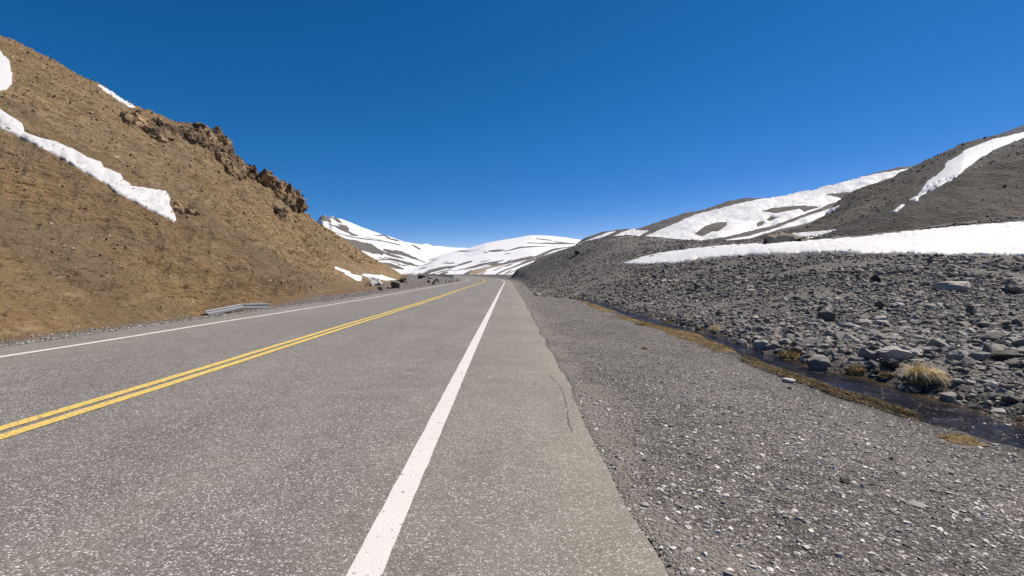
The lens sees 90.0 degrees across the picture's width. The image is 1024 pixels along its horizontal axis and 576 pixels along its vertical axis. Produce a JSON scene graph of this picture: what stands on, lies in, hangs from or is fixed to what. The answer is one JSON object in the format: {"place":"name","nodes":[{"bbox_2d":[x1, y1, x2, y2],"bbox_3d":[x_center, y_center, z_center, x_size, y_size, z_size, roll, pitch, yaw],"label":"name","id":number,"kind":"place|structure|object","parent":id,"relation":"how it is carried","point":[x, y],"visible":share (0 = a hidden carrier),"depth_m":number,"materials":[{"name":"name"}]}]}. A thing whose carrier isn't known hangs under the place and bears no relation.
{"place":"outdoors","nodes":[
{"label":"outdoors","id":0,"kind":"place"},
{"bbox_2d":[0,35,407,338],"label":"hill","id":1,"kind":"structure","parent":0,"point":[69,297],"depth_m":19.74,"materials":[{"name":"soil"}]},
{"bbox_2d":[0,51,12,90],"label":"snow patch","id":2,"kind":"object","parent":1,"relation":"on","point":[6,73],"visible":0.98,"depth_m":33.92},
{"bbox_2d":[0,109,175,221],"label":"snow patch","id":3,"kind":"object","parent":1,"relation":"on","point":[162,206],"visible":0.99,"depth_m":20.14,"materials":[{"name":"snow"}]},
{"bbox_2d":[98,84,134,107],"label":"snow patch","id":4,"kind":"object","parent":1,"relation":"on","point":[121,100],"visible":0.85,"depth_m":52.34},
{"bbox_2d":[119,109,148,131],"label":"rock outcrop","id":5,"kind":"object","parent":1,"relation":"on","point":[136,119],"visible":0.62,"depth_m":42.23,"materials":[{"name":"stone"}]},
{"bbox_2d":[143,116,175,142],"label":"rock outcrop","id":6,"kind":"object","parent":1,"relation":"on","point":[156,129],"visible":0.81,"depth_m":43.78,"materials":[{"name":"stone"}]},
{"bbox_2d":[174,200,200,215],"bbox_3d":[-14.245,-3.433,22.288,0.967,0.838,0.907,0,1,0],"label":"rock outcrop","id":7,"kind":"object","parent":1,"relation":"on","point":[180,209],"visible":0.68,"depth_m":22.22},
{"bbox_2d":[0,36,380,321],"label":"scree","id":8,"kind":"structure","parent":1,"relation":"on","point":[190,171],"depth_m":38.22,"materials":[{"name":"soil"}]},
{"bbox_2d":[164,121,246,179],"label":"rock outcrop","id":9,"kind":"object","parent":1,"relation":"on","point":[216,141],"visible":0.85,"depth_m":51.76,"materials":[{"name":"stone"}]},
{"bbox_2d":[245,164,275,186],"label":"rock outcrop","id":10,"kind":"object","parent":1,"relation":"on","point":[264,177],"visible":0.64,"depth_m":65.76,"materials":[{"name":"stone"}]},
{"bbox_2d":[273,205,287,221],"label":"rock outcrop","id":11,"kind":"object","parent":1,"relation":"on","point":[282,213],"visible":0.77,"depth_m":51.97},
{"bbox_2d":[270,175,308,212],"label":"rock outcrop","id":12,"kind":"object","parent":1,"relation":"on","point":[284,192],"visible":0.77,"depth_m":73.70,"materials":[{"name":"stone"}]},
{"bbox_2d":[335,267,361,280],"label":"snow patch","id":13,"kind":"object","parent":1,"relation":"on","point":[355,277],"visible":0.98,"depth_m":52.47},
{"bbox_2d":[362,274,395,280],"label":"snow patch","id":14,"kind":"object","parent":1,"relation":"on","point":[381,277],"visible":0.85,"depth_m":82.45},
{"bbox_2d":[0,279,461,346],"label":"gravel","id":15,"kind":"structure","parent":0,"point":[47,338],"depth_m":15.29,"materials":[{"name":"gravel"}]},
{"bbox_2d":[0,274,668,575],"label":"road","id":16,"kind":"structure","parent":0,"point":[292,460],"depth_m":3.83,"materials":[{"name":"asphalt"}]},
{"bbox_2d":[0,277,468,357],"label":"road edge line","id":17,"kind":"object","parent":16,"relation":"on","point":[171,329],"visible":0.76,"depth_m":10.86,"materials":[{"name":"white paint"}]},
{"bbox_2d":[0,274,484,430],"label":"road centre line","id":18,"kind":"object","parent":16,"relation":"on","point":[33,418],"visible":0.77,"depth_m":5.97,"materials":[{"name":"yellow paint"}]},
{"bbox_2d":[0,276,485,439],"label":"road centre line","id":19,"kind":"object","parent":16,"relation":"on","point":[43,423],"visible":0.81,"depth_m":5.71,"materials":[{"name":"yellow paint"}]},
{"bbox_2d":[346,275,504,575],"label":"road edge line","id":20,"kind":"object","parent":16,"relation":"on","point":[372,556],"visible":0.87,"depth_m":3.21,"materials":[{"name":"white paint"}]},
{"bbox_2d":[316,215,466,273],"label":"mountain","id":21,"kind":"structure","parent":0,"point":[400,256],"depth_m":770.53,"materials":[{"name":"snow"}]},
{"bbox_2d":[401,235,580,273],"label":"mountain","id":22,"kind":"structure","parent":0,"point":[510,256],"depth_m":528.62,"materials":[{"name":"snow"}]},
{"bbox_2d":[0,215,1023,575],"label":"ground","id":23,"kind":"structure","parent":0,"point":[596,389],"depth_m":4.60,"materials":[{"name":"gravel"}]},
{"bbox_2d":[205,303,268,314],"bbox_3d":[-9.902,0.735,18.928,0.419,0.355,4.411,0,1,0],"label":"bent guardrail","id":24,"kind":"object","parent":23,"relation":"on","point":[236,307],"visible":0.93,"depth_m":18.27,"materials":[{"name":"metal"}]},
{"bbox_2d":[368,277,382,285],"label":"boulder","id":25,"kind":"structure","parent":23,"relation":"on","point":[375,281],"depth_m":59.99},
{"bbox_2d":[390,280,399,287],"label":"boulder","id":26,"kind":"object","parent":23,"relation":"on","point":[395,284],"visible":0.88,"depth_m":49.43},
{"bbox_2d":[708,325,718,331],"bbox_3d":[5.705,1.149,14.404,0.507,0.270,0.491,0,1,0],"label":"grass tussock","id":27,"kind":"object","parent":23,"relation":"on","point":[713,328],"depth_m":14.37,"materials":[{"name":"plant"}]},
{"bbox_2d":[576,298,921,418],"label":"bank grass","id":28,"kind":"structure","parent":23,"relation":"on","point":[901,409],"depth_m":7.94,"materials":[{"name":"plant"}]},
{"bbox_2d":[752,340,768,349],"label":"boulder","id":29,"kind":"object","parent":23,"relation":"on","point":[759,344],"visible":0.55,"depth_m":11.36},
{"bbox_2d":[761,350,775,353],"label":"boulder","id":30,"kind":"object","parent":23,"relation":"on","point":[769,352],"visible":0.35,"depth_m":10.81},
{"bbox_2d":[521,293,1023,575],"bbox_3d":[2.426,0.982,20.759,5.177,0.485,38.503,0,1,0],"label":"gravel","id":31,"kind":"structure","parent":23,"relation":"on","point":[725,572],"depth_m":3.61,"materials":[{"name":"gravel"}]},
{"bbox_2d":[522,214,1023,421],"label":"rubble","id":32,"kind":"object","parent":23,"relation":"on","point":[909,308],"visible":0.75,"depth_m":19.71,"materials":[{"name":"stone"}]},
{"bbox_2d":[765,342,781,350],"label":"rock","id":33,"kind":"object","parent":23,"relation":"on","point":[773,346],"visible":0.57,"depth_m":11.02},
{"bbox_2d":[762,232,804,243],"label":"earth mound","id":34,"kind":"object","parent":23,"relation":"on","point":[778,237],"visible":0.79,"depth_m":43.85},
{"bbox_2d":[782,378,795,381],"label":"boulder","id":35,"kind":"object","parent":23,"relation":"on","point":[788,380],"visible":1,"depth_m":7.57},
{"bbox_2d":[777,348,805,359],"bbox_3d":[5.622,1.302,10.222,0.705,0.221,0.618,0,1,0],"label":"moss clump","id":36,"kind":"object","parent":23,"relation":"on","point":[791,354],"visible":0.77,"depth_m":10.09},
{"bbox_2d":[791,342,805,347],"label":"rock","id":37,"kind":"object","parent":23,"relation":"on","point":[793,344],"visible":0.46,"depth_m":10.41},
{"bbox_2d":[803,350,816,358],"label":"rock","id":38,"kind":"object","parent":23,"relation":"on","point":[809,354],"visible":0.44,"depth_m":9.71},
{"bbox_2d":[802,338,822,344],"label":"rock","id":39,"kind":"object","parent":23,"relation":"on","point":[809,341],"visible":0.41,"depth_m":10.57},
{"bbox_2d":[806,354,830,370],"bbox_3d":[5.378,1.355,9.039,0.368,0.347,0.352,0,1,11],"label":"boulder","id":40,"kind":"object","parent":23,"relation":"on","point":[818,362],"visible":0.78,"depth_m":8.89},
{"bbox_2d":[623,221,1023,263],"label":"snow patch","id":41,"kind":"object","parent":23,"relation":"on","point":[1006,238],"visible":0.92,"depth_m":32.05,"materials":[{"name":"snow"}]},
{"bbox_2d":[817,343,829,348],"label":"rock","id":42,"kind":"object","parent":23,"relation":"on","point":[824,346],"visible":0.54,"depth_m":10.11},
{"bbox_2d":[816,310,835,321],"bbox_3d":[8.766,0.794,14.257,0.414,0.360,0.346,0,1,-17],"label":"boulder","id":43,"kind":"object","parent":23,"relation":"on","point":[827,315],"visible":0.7,"depth_m":14.18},
{"bbox_2d":[823,351,836,355],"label":"rock","id":44,"kind":"object","parent":23,"relation":"on","point":[828,353],"visible":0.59,"depth_m":9.47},
{"bbox_2d":[833,332,852,339],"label":"rock","id":45,"kind":"object","parent":23,"relation":"on","point":[839,336],"visible":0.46,"depth_m":11.14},
{"bbox_2d":[837,348,848,353],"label":"rock","id":46,"kind":"object","parent":23,"relation":"on","point":[841,350],"visible":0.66,"depth_m":9.65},
{"bbox_2d":[840,478,850,483],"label":"boulder","id":47,"kind":"object","parent":23,"relation":"on","point":[846,480],"visible":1,"depth_m":3.61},
{"bbox_2d":[842,333,859,339],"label":"rock","id":48,"kind":"object","parent":23,"relation":"on","point":[847,336],"visible":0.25,"depth_m":10.83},
{"bbox_2d":[846,344,860,349],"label":"rock","id":49,"kind":"object","parent":23,"relation":"on","point":[852,346],"visible":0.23,"depth_m":9.98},
{"bbox_2d":[843,364,869,374],"bbox_3d":[5.737,1.335,8.499,0.446,0.169,0.376,0,1,0],"label":"moss clump","id":50,"kind":"object","parent":23,"relation":"on","point":[855,369],"visible":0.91,"depth_m":8.42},
{"bbox_2d":[850,356,864,360],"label":"rock","id":51,"kind":"object","parent":23,"relation":"on","point":[853,358],"visible":1,"depth_m":8.91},
{"bbox_2d":[853,328,869,332],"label":"rock","id":52,"kind":"object","parent":23,"relation":"on","point":[863,329],"visible":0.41,"depth_m":11.46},
{"bbox_2d":[858,319,871,323],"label":"rock","id":53,"kind":"object","parent":23,"relation":"on","point":[860,321],"visible":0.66,"depth_m":13.64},
{"bbox_2d":[857,347,878,359],"bbox_3d":[6.240,1.153,8.946,0.193,0.241,0.313,-11,4,-35],"label":"boulder","id":54,"kind":"object","parent":23,"relation":"on","point":[864,353],"visible":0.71,"depth_m":8.91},
{"bbox_2d":[870,274,883,281],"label":"boulder","id":55,"kind":"object","parent":23,"relation":"on","point":[876,277],"visible":0.82,"depth_m":20.52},
{"bbox_2d":[872,316,887,319],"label":"rock","id":56,"kind":"object","parent":23,"relation":"on","point":[880,318],"visible":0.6,"depth_m":13.79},
{"bbox_2d":[874,298,887,308],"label":"boulder","id":57,"kind":"object","parent":23,"relation":"on","point":[880,303],"visible":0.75,"depth_m":15.25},
{"bbox_2d":[877,370,896,377],"bbox_3d":[5.884,1.329,7.996,0.315,0.103,0.256,0,1,0],"label":"moss clump","id":58,"kind":"object","parent":23,"relation":"on","point":[887,374],"visible":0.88,"depth_m":7.96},
{"bbox_2d":[880,328,894,332],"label":"rock","id":59,"kind":"object","parent":23,"relation":"on","point":[884,330],"visible":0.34,"depth_m":12.14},
{"bbox_2d":[879,358,899,368],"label":"boulder","id":60,"kind":"object","parent":23,"relation":"on","point":[888,363],"visible":0.96,"depth_m":8.12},
{"bbox_2d":[880,340,900,346],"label":"rock","id":61,"kind":"object","parent":23,"relation":"on","point":[885,343],"visible":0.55,"depth_m":9.96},
{"bbox_2d":[875,345,911,360],"bbox_3d":[6.465,1.134,8.694,0.528,0.300,0.313,1,1,35],"label":"boulder","id":62,"kind":"object","parent":23,"relation":"on","point":[891,351],"visible":0.8,"depth_m":8.61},
{"bbox_2d":[890,302,904,306],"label":"boulder","id":63,"kind":"object","parent":23,"relation":"on","point":[899,304],"visible":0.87,"depth_m":15.49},
{"bbox_2d":[901,347,922,353],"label":"rock","id":64,"kind":"object","parent":23,"relation":"on","point":[915,349],"visible":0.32,"depth_m":9.39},
{"bbox_2d":[905,338,920,343],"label":"rock","id":65,"kind":"object","parent":23,"relation":"on","point":[911,340],"visible":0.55,"depth_m":10.35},
{"bbox_2d":[905,384,922,392],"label":"boulder","id":66,"kind":"object","parent":23,"relation":"on","point":[915,388],"visible":0.94,"depth_m":7.23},
{"bbox_2d":[909,349,919,356],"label":"rock","id":67,"kind":"object","parent":23,"relation":"on","point":[914,353],"visible":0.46,"depth_m":9.15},
{"bbox_2d":[908,330,925,334],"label":"rock","id":68,"kind":"object","parent":23,"relation":"on","point":[918,332],"visible":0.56,"depth_m":11.65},
{"bbox_2d":[908,359,925,363],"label":"rock","id":69,"kind":"object","parent":23,"relation":"on","point":[912,361],"visible":0.7,"depth_m":8.54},
{"bbox_2d":[908,501,928,506],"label":"boulder","id":70,"kind":"object","parent":23,"relation":"on","point":[917,503],"visible":1,"depth_m":3.31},
{"bbox_2d":[909,336,927,340],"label":"rock","id":71,"kind":"object","parent":23,"relation":"on","point":[919,337],"visible":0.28,"depth_m":10.62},
{"bbox_2d":[894,360,951,387],"bbox_3d":[5.936,1.238,7.397,0.788,0.454,0.742,0,1,0],"label":"grass tussock","id":72,"kind":"object","parent":23,"relation":"on","point":[922,375],"depth_m":7.31,"materials":[{"name":"plant"}]},
{"bbox_2d":[921,354,934,359],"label":"rock","id":73,"kind":"object","parent":23,"relation":"on","point":[931,357],"visible":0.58,"depth_m":8.84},
{"bbox_2d":[924,304,938,309],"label":"rock","id":74,"kind":"object","parent":23,"relation":"on","point":[929,306],"visible":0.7,"depth_m":14.68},
{"bbox_2d":[924,338,949,347],"bbox_3d":[8.208,1.160,9.838,0.342,0.340,0.401,21,17,-40],"label":"rock","id":75,"kind":"object","parent":23,"relation":"on","point":[938,342],"visible":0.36,"depth_m":9.79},
{"bbox_2d":[932,348,948,352],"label":"rock","id":76,"kind":"object","parent":23,"relation":"on","point":[938,350],"visible":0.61,"depth_m":9.46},
{"bbox_2d":[939,391,957,402],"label":"rock","id":77,"kind":"object","parent":23,"relation":"on","point":[951,396],"visible":0.49,"depth_m":6.68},
{"bbox_2d":[942,334,955,340],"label":"rock","id":78,"kind":"object","parent":23,"relation":"on","point":[945,336],"visible":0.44,"depth_m":11.09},
{"bbox_2d":[933,281,970,290],"bbox_3d":[16.008,-0.057,18.701,1.090,0.387,0.787,1,1,29],"label":"boulder","id":79,"kind":"object","parent":23,"relation":"on","point":[957,285],"visible":0.91,"depth_m":18.43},
{"bbox_2d":[945,349,966,360],"bbox_3d":[7.509,1.159,8.629,0.313,0.232,0.204,-9,-28,10],"label":"boulder","id":80,"kind":"object","parent":23,"relation":"on","point":[958,355],"visible":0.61,"depth_m":8.58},
{"bbox_2d":[952,366,963,371],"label":"rock","id":81,"kind":"object","parent":23,"relation":"on","point":[957,368],"visible":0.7,"depth_m":7.72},
{"bbox_2d":[951,360,967,366],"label":"rock","id":82,"kind":"object","parent":23,"relation":"on","point":[961,363],"visible":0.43,"depth_m":7.93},
{"bbox_2d":[954,339,966,344],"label":"rock","id":83,"kind":"object","parent":23,"relation":"on","point":[958,341],"visible":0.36,"depth_m":10.48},
{"bbox_2d":[956,392,964,399],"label":"rock","id":84,"kind":"object","parent":23,"relation":"on","point":[960,395],"visible":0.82,"depth_m":6.67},
{"bbox_2d":[933,433,989,445],"bbox_3d":[4.215,1.422,4.861,0.377,0.054,0.306,0,1,0],"label":"moss clump","id":85,"kind":"object","parent":23,"relation":"on","point":[962,439],"visible":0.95,"depth_m":4.79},
{"bbox_2d":[957,321,969,325],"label":"rock","id":86,"kind":"object","parent":23,"relation":"on","point":[964,323],"visible":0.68,"depth_m":13.11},
{"bbox_2d":[960,356,976,366],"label":"rock","id":87,"kind":"object","parent":23,"relation":"on","point":[969,361],"visible":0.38,"depth_m":8.00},
{"bbox_2d":[961,365,977,369],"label":"rock","id":88,"kind":"object","parent":23,"relation":"on","point":[969,367],"visible":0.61,"depth_m":7.71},
{"bbox_2d":[965,306,977,313],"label":"rock","id":89,"kind":"object","parent":23,"relation":"on","point":[972,310],"visible":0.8,"depth_m":13.87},
{"bbox_2d":[966,403,982,409],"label":"rock","id":90,"kind":"object","parent":23,"relation":"on","point":[976,406],"visible":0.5,"depth_m":6.32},
{"bbox_2d":[966,339,982,343],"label":"rock","id":91,"kind":"object","parent":23,"relation":"on","point":[975,341],"visible":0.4,"depth_m":10.61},
{"bbox_2d":[967,352,990,361],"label":"boulder","id":92,"kind":"object","parent":23,"relation":"on","point":[981,356],"visible":0.68,"depth_m":8.43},
{"bbox_2d":[977,321,990,327],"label":"rock","id":93,"kind":"object","parent":23,"relation":"on","point":[985,324],"visible":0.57,"depth_m":12.86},
{"bbox_2d":[977,333,997,340],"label":"rock","id":94,"kind":"object","parent":23,"relation":"on","point":[984,337],"visible":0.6,"depth_m":10.74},
{"bbox_2d":[981,380,997,384],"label":"rock","id":95,"kind":"object","parent":23,"relation":"on","point":[988,381],"visible":0.58,"depth_m":6.91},
{"bbox_2d":[984,383,997,389],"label":"rock","id":96,"kind":"object","parent":23,"relation":"on","point":[992,386],"visible":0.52,"depth_m":6.66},
{"bbox_2d":[981,344,1002,352],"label":"rock","id":97,"kind":"object","parent":23,"relation":"on","point":[987,348],"visible":0.34,"depth_m":9.06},
{"bbox_2d":[988,331,1002,335],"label":"rock","id":98,"kind":"object","parent":23,"relation":"on","point":[997,333],"visible":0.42,"depth_m":11.04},
{"bbox_2d":[989,408,1005,414],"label":"rock","id":99,"kind":"object","parent":23,"relation":"on","point":[999,410],"visible":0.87,"depth_m":6.06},
{"bbox_2d":[987,364,1008,369],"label":"rock","id":100,"kind":"object","parent":23,"relation":"on","point":[997,367],"visible":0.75,"depth_m":7.70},
{"bbox_2d":[993,320,1009,325],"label":"rock","id":101,"kind":"object","parent":23,"relation":"on","point":[1004,322],"visible":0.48,"depth_m":13.16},
{"bbox_2d":[994,340,1011,345],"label":"rock","id":102,"kind":"object","parent":23,"relation":"on","point":[1004,342],"visible":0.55,"depth_m":10.19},
{"bbox_2d":[998,383,1011,389],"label":"rock","id":103,"kind":"object","parent":23,"relation":"on","point":[1004,386],"visible":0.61,"depth_m":6.59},
{"bbox_2d":[990,350,1023,360],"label":"boulder","id":104,"kind":"object","parent":23,"relation":"on","point":[1001,354],"visible":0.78,"depth_m":8.46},
{"bbox_2d":[1001,337,1017,341],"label":"rock","id":105,"kind":"object","parent":23,"relation":"on","point":[1010,339],"visible":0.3,"depth_m":10.34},
{"bbox_2d":[1001,396,1021,401],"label":"rock","id":106,"kind":"object","parent":23,"relation":"on","point":[1009,398],"visible":0.94,"depth_m":6.16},
{"bbox_2d":[1004,277,1023,293],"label":"boulder","id":107,"kind":"object","parent":23,"relation":"on","point":[1015,285],"visible":0.91,"depth_m":18.01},
{"bbox_2d":[1006,359,1022,364],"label":"rock","id":108,"kind":"object","parent":23,"relation":"on","point":[1010,361],"visible":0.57,"depth_m":7.87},
{"bbox_2d":[1007,318,1022,325],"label":"rock","id":109,"kind":"object","parent":23,"relation":"on","point":[1018,322],"visible":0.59,"depth_m":13.21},
{"bbox_2d":[0,0,1023,247],"label":"sky","id":110,"kind":"structure","parent":0,"point":[446,123],"materials":[{"name":"blue"}]},
{"bbox_2d":[576,166,911,244],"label":"hill","id":111,"kind":"structure","parent":0,"point":[662,224],"depth_m":208.27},
{"bbox_2d":[578,231,614,243],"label":"snow patch","id":112,"kind":"object","parent":111,"relation":"on","point":[605,234],"visible":0.53,"depth_m":242.24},
{"bbox_2d":[615,229,647,235],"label":"snow patch","id":113,"kind":"object","parent":111,"relation":"on","point":[632,232],"visible":0.63,"depth_m":211.38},
{"bbox_2d":[646,169,906,240],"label":"snow patch","id":114,"kind":"object","parent":111,"relation":"on","point":[747,216],"visible":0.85,"depth_m":212.59,"materials":[{"name":"snow"}]},
{"bbox_2d":[727,206,838,239],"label":"snow patch","id":115,"kind":"object","parent":111,"relation":"on","point":[807,219],"visible":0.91,"depth_m":187.82,"materials":[{"name":"snow"}]},
{"bbox_2d":[571,297,1023,448],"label":"stream","id":116,"kind":"structure","parent":0,"point":[940,412],"depth_m":6.83,"materials":[{"name":"liquid"}]},
{"bbox_2d":[755,131,1023,238],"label":"hill","id":117,"kind":"structure","parent":0,"point":[960,187],"depth_m":48.70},
{"bbox_2d":[793,229,835,238],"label":"snow patch","id":118,"kind":"object","parent":117,"relation":"on","point":[818,233],"visible":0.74,"depth_m":70.47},
{"bbox_2d":[751,133,1023,238],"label":"scree","id":119,"kind":"structure","parent":117,"relation":"on","point":[862,215],"depth_m":82.18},
{"bbox_2d":[909,132,1023,200],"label":"snow patch","id":120,"kind":"object","parent":117,"relation":"on","point":[961,162],"visible":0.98,"depth_m":83.47,"materials":[{"name":"snow"}]},
{"bbox_2d":[999,125,1023,134],"bbox_3d":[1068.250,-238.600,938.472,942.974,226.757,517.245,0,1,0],"label":"hill","id":121,"kind":"structure","parent":0,"point":[1019,129],"depth_m":974.11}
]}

